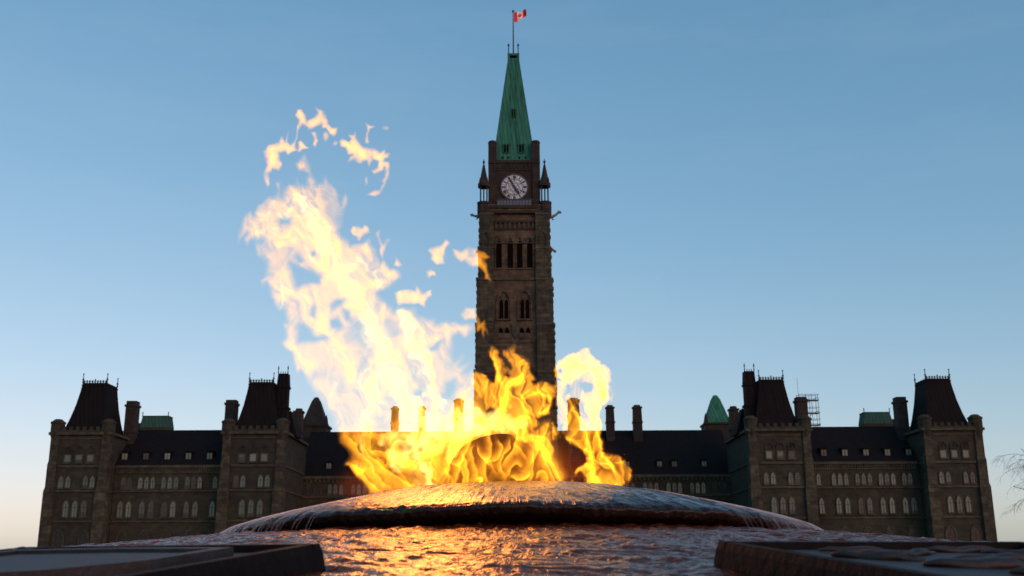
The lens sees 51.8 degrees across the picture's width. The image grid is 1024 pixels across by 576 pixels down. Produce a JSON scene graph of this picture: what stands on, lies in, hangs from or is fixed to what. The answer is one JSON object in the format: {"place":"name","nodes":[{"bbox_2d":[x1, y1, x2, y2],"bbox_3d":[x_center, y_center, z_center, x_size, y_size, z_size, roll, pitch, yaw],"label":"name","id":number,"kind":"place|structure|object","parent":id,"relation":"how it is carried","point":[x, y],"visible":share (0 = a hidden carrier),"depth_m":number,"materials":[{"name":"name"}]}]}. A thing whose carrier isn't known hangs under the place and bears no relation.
{"place":"outdoors","nodes":[
{"label":"outdoors","id":0,"kind":"place"},
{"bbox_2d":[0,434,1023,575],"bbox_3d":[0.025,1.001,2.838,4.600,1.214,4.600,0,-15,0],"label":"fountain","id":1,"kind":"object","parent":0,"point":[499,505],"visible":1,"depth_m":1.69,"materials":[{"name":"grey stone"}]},
{"bbox_2d":[0,0,1023,548],"label":"sky","id":2,"kind":"structure","parent":0,"point":[198,197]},
{"bbox_2d":[37,363,997,546],"bbox_3d":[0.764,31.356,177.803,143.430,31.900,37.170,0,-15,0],"label":"parliament building","id":3,"kind":"structure","parent":0,"point":[268,452],"depth_m":163.10,"materials":[{"name":"stone"}]},
{"bbox_2d":[796,383,820,426],"bbox_3d":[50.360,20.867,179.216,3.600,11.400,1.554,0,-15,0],"label":"scaffold","id":4,"kind":"object","parent":3,"relation":"on","point":[812,413],"visible":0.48,"depth_m":179.23,"materials":[{"name":"metal"}]},
{"label":"lawn","id":5,"kind":"structure","parent":0,"visible":0},
{"bbox_2d":[470,10,560,480],"bbox_3d":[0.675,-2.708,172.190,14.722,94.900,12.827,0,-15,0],"label":"clock tower","id":6,"kind":"structure","parent":5,"relation":"on","point":[515,381],"depth_m":165.49,"materials":[{"name":"stone"}]},
{"bbox_2d":[498,327,503,337],"bbox_3d":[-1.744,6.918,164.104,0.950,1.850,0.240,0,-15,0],"label":"window","id":7,"kind":"structure","parent":6,"relation":"in","point":[500,330],"depth_m":164.21,"materials":[{"name":"glass"}]},
{"bbox_2d":[499,299,503,318],"bbox_3d":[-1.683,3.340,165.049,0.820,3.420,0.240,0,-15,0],"label":"window","id":8,"kind":"structure","parent":6,"relation":"in","point":[501,303],"depth_m":165.12,"materials":[{"name":"glass"}]},
{"bbox_2d":[504,299,508,318],"bbox_3d":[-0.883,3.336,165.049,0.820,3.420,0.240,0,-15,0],"label":"window","id":9,"kind":"structure","parent":6,"relation":"in","point":[506,303],"depth_m":165.12,"materials":[{"name":"glass"}]},
{"bbox_2d":[504,327,509,337],"bbox_3d":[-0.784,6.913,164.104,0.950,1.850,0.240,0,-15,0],"label":"window","id":10,"kind":"structure","parent":6,"relation":"in","point":[506,330],"depth_m":164.19,"materials":[{"name":"glass"}]},
{"bbox_2d":[514,9,525,21],"bbox_3d":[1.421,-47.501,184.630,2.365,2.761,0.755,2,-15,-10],"label":"flag","id":11,"kind":"object","parent":6,"relation":"attached to","point":[518,16],"visible":1,"depth_m":184.30,"materials":[{"name":"red fabric"}]},
{"bbox_2d":[519,327,524,337],"bbox_3d":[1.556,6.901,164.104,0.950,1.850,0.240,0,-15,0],"label":"window","id":12,"kind":"structure","parent":6,"relation":"in","point":[521,330],"depth_m":164.19,"materials":[{"name":"glass"}]},
{"bbox_2d":[520,299,524,318],"bbox_3d":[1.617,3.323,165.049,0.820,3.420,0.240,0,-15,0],"label":"window","id":13,"kind":"structure","parent":6,"relation":"in","point":[522,303],"depth_m":165.12,"materials":[{"name":"glass"}]},
{"bbox_2d":[525,299,529,318],"bbox_3d":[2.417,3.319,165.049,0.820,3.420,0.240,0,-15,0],"label":"window","id":14,"kind":"structure","parent":6,"relation":"in","point":[527,303],"depth_m":165.12,"materials":[{"name":"glass"}]},
{"bbox_2d":[525,327,530,337],"bbox_3d":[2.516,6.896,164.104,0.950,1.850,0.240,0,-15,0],"label":"window","id":15,"kind":"structure","parent":6,"relation":"in","point":[528,330],"depth_m":164.19,"materials":[{"name":"glass"}]},
{"bbox_2d":[993,451,1023,515],"bbox_3d":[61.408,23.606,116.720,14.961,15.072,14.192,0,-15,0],"label":"birch tree","id":16,"kind":"object","parent":5,"relation":"on","point":[1015,477],"visible":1,"depth_m":118.75,"materials":[{"name":"grey plant"}]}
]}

